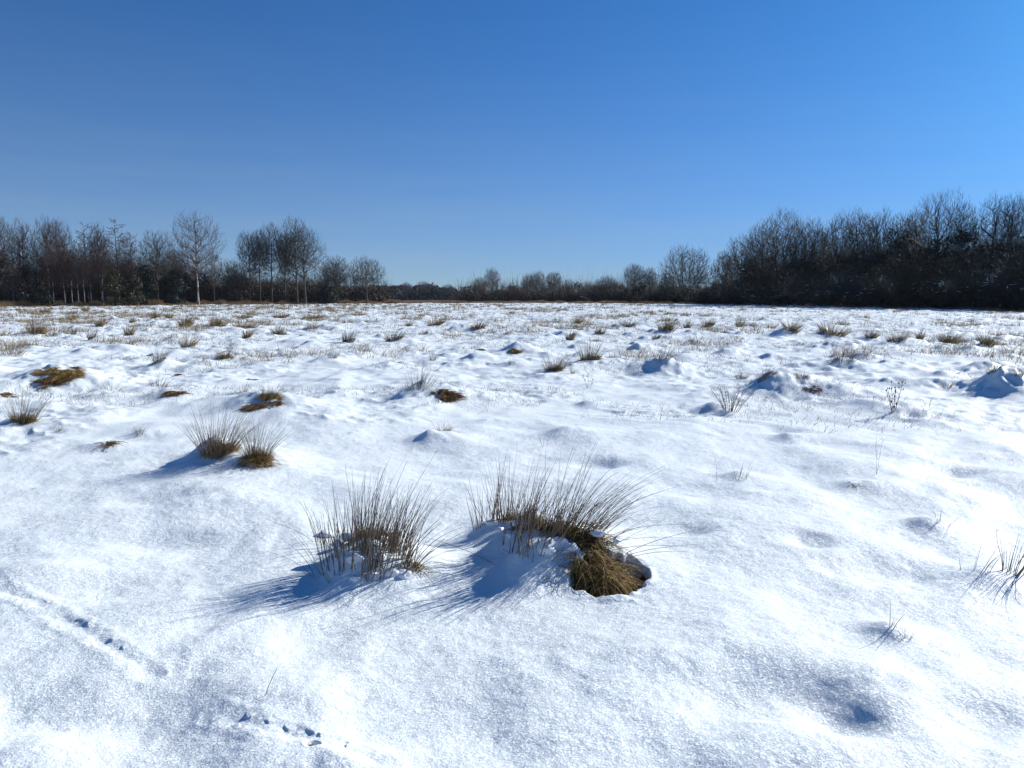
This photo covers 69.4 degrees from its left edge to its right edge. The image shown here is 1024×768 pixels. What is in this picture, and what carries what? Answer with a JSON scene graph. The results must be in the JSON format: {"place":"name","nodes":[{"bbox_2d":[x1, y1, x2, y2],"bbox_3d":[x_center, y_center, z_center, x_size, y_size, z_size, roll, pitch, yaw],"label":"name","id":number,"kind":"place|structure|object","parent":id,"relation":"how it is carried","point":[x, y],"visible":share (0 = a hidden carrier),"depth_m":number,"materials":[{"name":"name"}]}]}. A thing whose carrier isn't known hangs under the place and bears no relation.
{"place":"outdoors","nodes":[
{"label":"outdoors","id":0,"kind":"place"},
{"bbox_2d":[0,298,1023,767],"bbox_3d":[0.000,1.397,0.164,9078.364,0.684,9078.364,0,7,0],"label":"snow ground","id":1,"kind":"structure","parent":0,"point":[754,626],"depth_m":4.40,"materials":[{"name":"snow"}]},
{"bbox_2d":[0,214,15,282],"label":"birch tree","id":2,"kind":"object","parent":1,"relation":"on","point":[1,237],"visible":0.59,"depth_m":124.50,"materials":[{"name":"brown plant"}]},
{"bbox_2d":[1,261,22,300],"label":"young tree","id":3,"kind":"object","parent":1,"relation":"on","point":[12,282],"visible":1,"depth_m":116.75,"materials":[{"name":"plant"}]},
{"bbox_2d":[7,218,38,299],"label":"birch tree","id":4,"kind":"object","parent":1,"relation":"on","point":[16,252],"visible":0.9,"depth_m":122.04,"materials":[{"name":"brown plant"}]},
{"bbox_2d":[0,384,55,426],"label":"rush tuft","id":5,"kind":"object","parent":1,"relation":"on","point":[24,418],"visible":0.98,"depth_m":8.51,"materials":[{"name":"brown plant"}]},
{"bbox_2d":[18,314,52,333],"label":"grass tuft","id":6,"kind":"object","parent":1,"relation":"on","point":[32,328],"visible":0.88,"depth_m":28.16,"materials":[{"name":"plant"}]},
{"bbox_2d":[30,278,53,305],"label":"bush","id":7,"kind":"object","parent":1,"relation":"on","point":[41,293],"visible":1,"depth_m":111.93,"materials":[{"name":"green plant"}]},
{"bbox_2d":[0,270,90,303],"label":"shade scrub","id":8,"kind":"object","parent":1,"relation":"on","point":[45,290],"visible":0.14,"depth_m":125.21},
{"bbox_2d":[30,214,62,303],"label":"birch tree","id":9,"kind":"object","parent":1,"relation":"on","point":[40,245],"visible":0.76,"depth_m":121.51,"materials":[{"name":"brown plant"}]},
{"bbox_2d":[28,376,64,389],"bbox_3d":[-7.690,0.008,12.243,0.618,0.248,0.712,3,7,25],"label":"turf patch","id":10,"kind":"object","parent":1,"relation":"on","point":[41,381],"visible":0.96,"depth_m":12.19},
{"bbox_2d":[40,246,63,302],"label":"young tree","id":11,"kind":"object","parent":1,"relation":"on","point":[50,268],"visible":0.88,"depth_m":119.64,"materials":[{"name":"plant"}]},
{"bbox_2d":[40,217,74,297],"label":"birch tree","id":12,"kind":"object","parent":1,"relation":"on","point":[62,240],"visible":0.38,"depth_m":125.73,"materials":[{"name":"brown plant"}]},
{"bbox_2d":[49,244,71,302],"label":"young tree","id":13,"kind":"object","parent":1,"relation":"on","point":[61,268],"visible":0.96,"depth_m":119.31,"materials":[{"name":"plant"}]},
{"bbox_2d":[30,366,92,384],"bbox_3d":[-7.609,-0.136,12.517,0.954,0.306,0.974,-6,9,-40],"label":"turf patch","id":14,"kind":"object","parent":1,"relation":"on","point":[66,375],"visible":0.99,"depth_m":12.46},
{"bbox_2d":[60,248,79,303],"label":"young tree","id":15,"kind":"object","parent":1,"relation":"on","point":[74,283],"visible":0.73,"depth_m":120.65,"materials":[{"name":"brown wood"}]},
{"bbox_2d":[65,241,87,302],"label":"young tree","id":16,"kind":"object","parent":1,"relation":"on","point":[72,266],"visible":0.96,"depth_m":119.27,"materials":[{"name":"brown wood"}]},
{"bbox_2d":[70,247,94,303],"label":"young tree","id":17,"kind":"object","parent":1,"relation":"on","point":[82,271],"visible":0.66,"depth_m":120.59,"materials":[{"name":"plant"}]},
{"bbox_2d":[63,221,106,302],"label":"larch tree","id":18,"kind":"object","parent":1,"relation":"on","point":[83,241],"visible":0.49,"depth_m":126.40,"materials":[{"name":"brown plant"}]},
{"bbox_2d":[76,252,98,300],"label":"young tree","id":19,"kind":"object","parent":1,"relation":"on","point":[88,267],"visible":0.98,"depth_m":119.61,"materials":[{"name":"brown wood"}]},
{"bbox_2d":[85,220,111,300],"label":"birch tree","id":20,"kind":"object","parent":1,"relation":"on","point":[97,241],"visible":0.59,"depth_m":128.21,"materials":[{"name":"brown plant"}]},
{"bbox_2d":[91,241,114,304],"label":"young tree","id":21,"kind":"object","parent":1,"relation":"on","point":[99,266],"visible":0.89,"depth_m":120.46,"materials":[{"name":"brown wood"}]},
{"bbox_2d":[100,267,125,305],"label":"evergreen bush","id":22,"kind":"object","parent":1,"relation":"on","point":[112,289],"visible":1,"depth_m":114.46,"materials":[{"name":"green plant"}]},
{"bbox_2d":[93,218,137,298],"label":"larch tree","id":23,"kind":"object","parent":1,"relation":"on","point":[118,258],"visible":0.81,"depth_m":128.23,"materials":[{"name":"brown plant"}]},
{"bbox_2d":[0,218,247,297],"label":"wood stems","id":24,"kind":"object","parent":1,"relation":"on","point":[104,255],"visible":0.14,"depth_m":144.59,"materials":[{"name":"brown wood"}]},
{"bbox_2d":[67,252,188,302],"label":"olive scrub","id":25,"kind":"object","parent":1,"relation":"on","point":[160,282],"visible":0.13,"depth_m":135.70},
{"bbox_2d":[114,232,148,291],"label":"larch tree","id":26,"kind":"object","parent":1,"relation":"on","point":[127,272],"visible":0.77,"depth_m":130.11,"materials":[{"name":"brown plant"}]},
{"bbox_2d":[120,275,144,305],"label":"evergreen bush","id":27,"kind":"object","parent":1,"relation":"on","point":[132,298],"visible":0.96,"depth_m":116.61,"materials":[{"name":"green plant"}]},
{"bbox_2d":[137,265,160,304],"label":"evergreen bush","id":28,"kind":"object","parent":1,"relation":"on","point":[149,286],"visible":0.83,"depth_m":120.84,"materials":[{"name":"green plant"}]},
{"bbox_2d":[135,229,177,300],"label":"bare tree","id":29,"kind":"object","parent":1,"relation":"on","point":[157,253],"visible":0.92,"depth_m":129.84,"materials":[{"name":"brown plant"}]},
{"bbox_2d":[159,251,189,294],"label":"bare tree","id":30,"kind":"object","parent":1,"relation":"on","point":[178,271],"visible":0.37,"depth_m":135.86,"materials":[{"name":"brown plant"}]},
{"bbox_2d":[164,269,189,304],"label":"evergreen bush","id":31,"kind":"object","parent":1,"relation":"on","point":[177,285],"visible":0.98,"depth_m":124.07,"materials":[{"name":"green plant"}]},
{"bbox_2d":[176,330,199,347],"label":"grass tuft","id":32,"kind":"object","parent":1,"relation":"on","point":[194,343],"visible":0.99,"depth_m":21.83,"materials":[{"name":"plant"}]},
{"bbox_2d":[161,210,225,304],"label":"birch tree","id":33,"kind":"object","parent":1,"relation":"on","point":[197,268],"visible":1,"depth_m":125.97,"materials":[{"name":"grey plant"}]},
{"bbox_2d":[0,239,408,304],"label":"brown scrub","id":34,"kind":"object","parent":1,"relation":"on","point":[353,294],"visible":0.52,"depth_m":144.02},
{"bbox_2d":[205,251,225,300],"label":"young tree","id":35,"kind":"object","parent":1,"relation":"on","point":[214,277],"visible":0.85,"depth_m":134.70,"materials":[{"name":"brown plant"}]},
{"bbox_2d":[206,312,233,326],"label":"grass tuft","id":36,"kind":"object","parent":1,"relation":"on","point":[221,323],"visible":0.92,"depth_m":34.84,"materials":[{"name":"plant"}]},
{"bbox_2d":[175,394,265,461],"bbox_3d":[-2.602,0.407,6.641,0.774,0.578,0.816,-4,8,-33],"label":"rush tuft","id":37,"kind":"object","parent":1,"relation":"on","point":[219,449],"visible":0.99,"depth_m":6.64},
{"bbox_2d":[216,259,239,301],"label":"young tree","id":38,"kind":"object","parent":1,"relation":"on","point":[231,278],"visible":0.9,"depth_m":140.46,"materials":[{"name":"brown plant"}]},
{"bbox_2d":[229,262,248,300],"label":"young tree","id":39,"kind":"object","parent":1,"relation":"on","point":[240,276],"visible":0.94,"depth_m":142.48,"materials":[{"name":"brown plant"}]},
{"bbox_2d":[235,230,261,299],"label":"birch tree","id":40,"kind":"object","parent":1,"relation":"on","point":[249,254],"visible":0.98,"depth_m":144.04,"materials":[{"name":"brown plant"}]},
{"bbox_2d":[234,403,268,411],"bbox_3d":[-3.270,0.333,9.407,0.574,0.156,0.633,-7,9,-44],"label":"turf patch","id":41,"kind":"object","parent":1,"relation":"on","point":[252,407],"visible":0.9,"depth_m":9.36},
{"bbox_2d":[248,229,269,301],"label":"bare tree","id":42,"kind":"object","parent":1,"relation":"on","point":[261,261],"visible":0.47,"depth_m":147.73,"materials":[{"name":"brown plant"}]},
{"bbox_2d":[229,416,290,471],"bbox_3d":[-2.182,0.497,6.496,0.576,0.589,0.585,0,7,0],"label":"rush tuft","id":43,"kind":"object","parent":1,"relation":"on","point":[255,457],"visible":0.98,"depth_m":6.51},
{"bbox_2d":[256,220,284,302],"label":"bare tree","id":44,"kind":"object","parent":1,"relation":"on","point":[271,253],"visible":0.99,"depth_m":145.26,"materials":[{"name":"brown plant"}]},
{"bbox_2d":[254,379,288,403],"bbox_3d":[-3.174,0.099,9.704,0.620,0.384,0.500,0,7,0],"label":"rush tuft","id":45,"kind":"object","parent":1,"relation":"on","point":[267,396],"visible":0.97,"depth_m":9.70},
{"bbox_2d":[274,228,294,300],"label":"bare tree","id":46,"kind":"object","parent":1,"relation":"on","point":[285,275],"visible":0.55,"depth_m":148.08,"materials":[{"name":"brown plant"}]},
{"bbox_2d":[276,215,313,303],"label":"bare tree","id":47,"kind":"object","parent":1,"relation":"on","point":[298,249],"visible":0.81,"depth_m":146.87,"materials":[{"name":"brown plant"}]},
{"bbox_2d":[210,260,392,300],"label":"wood saplings","id":48,"kind":"object","parent":1,"relation":"on","point":[315,275],"visible":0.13,"depth_m":168.00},
{"bbox_2d":[277,226,328,303],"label":"bare tree","id":49,"kind":"object","parent":1,"relation":"on","point":[312,262],"visible":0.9,"depth_m":146.91,"materials":[{"name":"brown plant"}]},
{"bbox_2d":[314,285,336,303],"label":"evergreen bush","id":50,"kind":"object","parent":1,"relation":"on","point":[321,294],"visible":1,"depth_m":147.90,"materials":[{"name":"green plant"}]},
{"bbox_2d":[314,257,342,292],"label":"bare tree","id":51,"kind":"object","parent":1,"relation":"on","point":[327,281],"visible":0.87,"depth_m":153.83,"materials":[{"name":"brown plant"}]},
{"bbox_2d":[322,255,351,303],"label":"bare tree","id":52,"kind":"object","parent":1,"relation":"on","point":[340,272],"visible":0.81,"depth_m":155.88,"materials":[{"name":"brown plant"}]},
{"bbox_2d":[267,448,465,583],"bbox_3d":[-0.962,0.711,4.151,1.412,0.708,0.802,4,8,31],"label":"rush tussock","id":53,"kind":"object","parent":1,"relation":"on","point":[370,533],"visible":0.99,"depth_m":4.01,"materials":[{"name":"brown"}]},
{"bbox_2d":[347,255,385,303],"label":"bare tree","id":54,"kind":"object","parent":1,"relation":"on","point":[367,280],"visible":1,"depth_m":159.46,"materials":[{"name":"brown plant"}]},
{"bbox_2d":[375,284,465,299],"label":"wood","id":55,"kind":"object","parent":1,"relation":"on","point":[434,292],"visible":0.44,"depth_m":337.46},
{"bbox_2d":[403,362,445,389],"bbox_3d":[-1.283,-0.128,10.723,0.691,0.507,0.655,0,7,0],"label":"rush tuft","id":56,"kind":"object","parent":1,"relation":"on","point":[421,382],"visible":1,"depth_m":10.77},
{"bbox_2d":[428,388,468,402],"bbox_3d":[-0.936,0.186,10.618,0.651,0.222,0.613,-4,8,-33],"label":"turf patch","id":57,"kind":"object","parent":1,"relation":"on","point":[447,395],"visible":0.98,"depth_m":10.56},
{"bbox_2d":[9,281,892,298],"bbox_3d":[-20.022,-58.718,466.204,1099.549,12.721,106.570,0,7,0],"label":"distant woodland","id":58,"kind":"object","parent":1,"relation":"on","point":[576,284],"depth_m":441.83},
{"bbox_2d":[484,267,499,288],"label":"bare tree","id":59,"kind":"object","parent":1,"relation":"on","point":[493,275],"visible":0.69,"depth_m":245.98,"materials":[{"name":"brown plant"}]},
{"bbox_2d":[0,302,1022,433],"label":"field wisps","id":60,"kind":"object","parent":1,"relation":"on","point":[904,326],"visible":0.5,"depth_m":25.27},
{"bbox_2d":[0,302,1023,366],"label":"straw wisps","id":61,"kind":"object","parent":1,"relation":"on","point":[36,312],"visible":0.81,"depth_m":39.85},
{"bbox_2d":[0,299,1023,311],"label":"margin grass","id":62,"kind":"structure","parent":1,"relation":"on","point":[80,303],"depth_m":134.76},
{"bbox_2d":[3,373,1023,560],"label":"snow stubble","id":63,"kind":"object","parent":1,"relation":"on","point":[346,422],"visible":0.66,"depth_m":6.06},
{"bbox_2d":[530,270,546,290],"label":"bare tree","id":64,"kind":"object","parent":1,"relation":"on","point":[539,280],"visible":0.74,"depth_m":236.41,"materials":[{"name":"brown plant"}]},
{"bbox_2d":[546,271,561,290],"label":"bare tree","id":65,"kind":"object","parent":1,"relation":"on","point":[554,276],"visible":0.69,"depth_m":240.73,"materials":[{"name":"brown plant"}]},
{"bbox_2d":[447,268,665,301],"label":"thicket","id":66,"kind":"object","parent":1,"relation":"on","point":[620,293],"visible":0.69,"depth_m":201.92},
{"bbox_2d":[540,352,575,371],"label":"rush tuft","id":67,"kind":"object","parent":1,"relation":"on","point":[559,367],"visible":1,"depth_m":14.37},
{"bbox_2d":[418,438,700,598],"bbox_3d":[0.214,0.808,4.178,1.574,1.087,0.992,4,8,33],"label":"rush tussock","id":68,"kind":"object","parent":1,"relation":"on","point":[595,572],"visible":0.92,"depth_m":4.10,"materials":[{"name":"brown"}]},
{"bbox_2d":[572,338,608,362],"bbox_3d":[1.636,-0.709,15.224,0.904,0.646,0.810,0,7,0],"label":"rush tuft","id":69,"kind":"object","parent":1,"relation":"on","point":[587,356],"visible":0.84,"depth_m":15.23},
{"bbox_2d":[593,274,619,295],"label":"bare tree","id":70,"kind":"object","parent":1,"relation":"on","point":[605,283],"visible":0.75,"depth_m":196.51,"materials":[{"name":"brown plant"}]},
{"bbox_2d":[622,263,646,301],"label":"bare tree","id":71,"kind":"object","parent":1,"relation":"on","point":[635,273],"visible":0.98,"depth_m":186.55,"materials":[{"name":"brown plant"}]},
{"bbox_2d":[631,282,647,301],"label":"evergreen bush","id":72,"kind":"object","parent":1,"relation":"on","point":[637,292],"visible":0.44,"depth_m":177.70,"materials":[{"name":"green plant"}]},
{"bbox_2d":[640,268,658,289],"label":"bare tree","id":73,"kind":"object","parent":1,"relation":"on","point":[650,276],"visible":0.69,"depth_m":186.60,"materials":[{"name":"brown plant"}]},
{"bbox_2d":[655,315,679,331],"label":"grass tuft","id":74,"kind":"object","parent":1,"relation":"on","point":[666,326],"visible":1,"depth_m":29.40,"materials":[{"name":"brown plant"}]},
{"bbox_2d":[656,243,714,301],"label":"bare tree","id":75,"kind":"object","parent":1,"relation":"on","point":[691,281],"visible":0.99,"depth_m":151.19,"materials":[{"name":"brown plant"}]},
{"bbox_2d":[708,279,738,302],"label":"bush","id":76,"kind":"object","parent":1,"relation":"on","point":[725,295],"visible":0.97,"depth_m":136.54,"materials":[{"name":"brown plant"}]},
{"bbox_2d":[710,251,741,303],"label":"bare tree","id":77,"kind":"object","parent":1,"relation":"on","point":[719,274],"visible":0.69,"depth_m":139.84,"materials":[{"name":"brown plant"}]},
{"bbox_2d":[711,384,755,412],"bbox_3d":[2.852,0.187,9.521,0.570,0.374,0.124,0,7,0],"label":"twiggy plant","id":78,"kind":"object","parent":1,"relation":"on","point":[731,405],"visible":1,"depth_m":9.53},
{"bbox_2d":[722,231,761,303],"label":"bare tree","id":79,"kind":"object","parent":1,"relation":"on","point":[743,276],"visible":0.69,"depth_m":134.15,"materials":[{"name":"brown plant"}]},
{"bbox_2d":[741,260,758,304],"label":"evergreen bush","id":80,"kind":"object","parent":1,"relation":"on","point":[749,280],"visible":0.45,"depth_m":132.58,"materials":[{"name":"green plant"}]},
{"bbox_2d":[728,276,788,305],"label":"bush","id":81,"kind":"object","parent":1,"relation":"on","point":[754,293],"visible":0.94,"depth_m":120.68,"materials":[{"name":"brown plant"}]},
{"bbox_2d":[741,217,783,302],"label":"bare tree","id":82,"kind":"object","parent":1,"relation":"on","point":[752,248],"visible":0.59,"depth_m":129.40,"materials":[{"name":"brown plant"}]},
{"bbox_2d":[743,207,816,303],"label":"bare tree","id":83,"kind":"object","parent":1,"relation":"on","point":[777,250],"visible":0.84,"depth_m":124.87,"materials":[{"name":"brown plant"}]},
{"bbox_2d":[779,319,804,332],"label":"grass tuft","id":84,"kind":"object","parent":1,"relation":"on","point":[790,328],"visible":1,"depth_m":26.36,"materials":[{"name":"plant"}]},
{"bbox_2d":[777,214,831,289],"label":"bare tree","id":85,"kind":"object","parent":1,"relation":"on","point":[815,231],"visible":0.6,"depth_m":123.46,"materials":[{"name":"brown plant"}]},
{"bbox_2d":[807,224,838,289],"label":"bare tree","id":86,"kind":"object","parent":1,"relation":"on","point":[819,237],"visible":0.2,"depth_m":123.74,"materials":[{"name":"brown plant"}]},
{"bbox_2d":[633,227,1023,309],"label":"thicket","id":87,"kind":"object","parent":1,"relation":"on","point":[702,295],"visible":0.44,"depth_m":104.54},
{"bbox_2d":[815,319,856,336],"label":"grass tuft","id":88,"kind":"object","parent":1,"relation":"on","point":[835,333],"visible":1,"depth_m":26.32,"materials":[{"name":"plant"}]},
{"bbox_2d":[817,208,860,302],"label":"bare tree","id":89,"kind":"object","parent":1,"relation":"on","point":[835,247],"visible":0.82,"depth_m":113.92,"materials":[{"name":"brown plant"}]},
{"bbox_2d":[827,345,863,363],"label":"rush tuft","id":90,"kind":"object","parent":1,"relation":"on","point":[855,355],"visible":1,"depth_m":15.56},
{"bbox_2d":[836,207,877,297],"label":"bare tree","id":91,"kind":"object","parent":1,"relation":"on","point":[855,235],"visible":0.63,"depth_m":112.15,"materials":[{"name":"brown plant"}]},
{"bbox_2d":[849,206,904,291],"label":"bare tree","id":92,"kind":"object","parent":1,"relation":"on","point":[873,241],"visible":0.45,"depth_m":109.45,"materials":[{"name":"brown plant"}]},
{"bbox_2d":[735,224,1022,302],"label":"wood stems","id":93,"kind":"object","parent":1,"relation":"on","point":[946,259],"visible":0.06,"depth_m":94.69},
{"bbox_2d":[858,251,934,306],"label":"bush","id":94,"kind":"object","parent":1,"relation":"on","point":[900,288],"visible":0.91,"depth_m":94.69,"materials":[{"name":"brown plant"}]},
{"bbox_2d":[885,329,913,342],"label":"grass tuft","id":95,"kind":"object","parent":1,"relation":"on","point":[899,339],"visible":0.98,"depth_m":22.94,"materials":[{"name":"plant"}]},
{"bbox_2d":[882,209,919,296],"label":"bare tree","id":96,"kind":"object","parent":1,"relation":"on","point":[897,234],"visible":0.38,"depth_m":107.62,"materials":[{"name":"brown plant"}]},
{"bbox_2d":[900,207,934,252],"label":"bare tree","id":97,"kind":"object","parent":1,"relation":"on","point":[915,220],"visible":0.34,"depth_m":105.89,"materials":[{"name":"brown plant"}]},
{"bbox_2d":[899,186,978,298],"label":"bare tree","id":98,"kind":"object","parent":1,"relation":"on","point":[933,229],"visible":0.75,"depth_m":97.74,"materials":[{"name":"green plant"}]},
{"bbox_2d":[902,254,978,307],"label":"bush","id":99,"kind":"object","parent":1,"relation":"on","point":[937,287],"visible":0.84,"depth_m":89.21,"materials":[{"name":"brown plant"}]},
{"bbox_2d":[939,204,987,270],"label":"bare tree","id":100,"kind":"object","parent":1,"relation":"on","point":[963,235],"visible":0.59,"depth_m":96.07,"materials":[{"name":"brown plant"}]},
{"bbox_2d":[941,249,1023,306],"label":"bush","id":101,"kind":"object","parent":1,"relation":"on","point":[986,274],"visible":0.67,"depth_m":83.08,"materials":[{"name":"brown plant"}]},
{"bbox_2d":[974,333,1002,346],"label":"grass tuft","id":102,"kind":"object","parent":1,"relation":"on","point":[988,341],"visible":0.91,"depth_m":20.86,"materials":[{"name":"brown plant"}]},
{"bbox_2d":[971,191,1019,281],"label":"bare tree","id":103,"kind":"object","parent":1,"relation":"on","point":[992,221],"visible":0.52,"depth_m":93.82,"materials":[{"name":"brown plant"}]},
{"bbox_2d":[983,240,1023,307],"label":"bush","id":104,"kind":"object","parent":1,"relation":"on","point":[1009,284],"visible":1,"depth_m":77.78,"materials":[{"name":"brown plant"}]},
{"bbox_2d":[990,191,1023,295],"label":"bare tree","id":105,"kind":"object","parent":1,"relation":"on","point":[1016,228],"visible":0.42,"depth_m":91.85,"materials":[{"name":"brown plant"}]},
{"bbox_2d":[996,531,1023,576],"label":"rush tuft","id":106,"kind":"object","parent":1,"relation":"on","point":[1020,571],"visible":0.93,"depth_m":3.98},
{"bbox_2d":[1001,197,1023,257],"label":"bare tree","id":107,"kind":"object","parent":1,"relation":"on","point":[1021,226],"visible":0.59,"depth_m":89.58,"materials":[{"name":"brown plant"}]},
{"bbox_2d":[0,0,1023,295],"label":"sky","id":108,"kind":"structure","parent":0,"point":[438,142],"materials":[{"name":"blue"}]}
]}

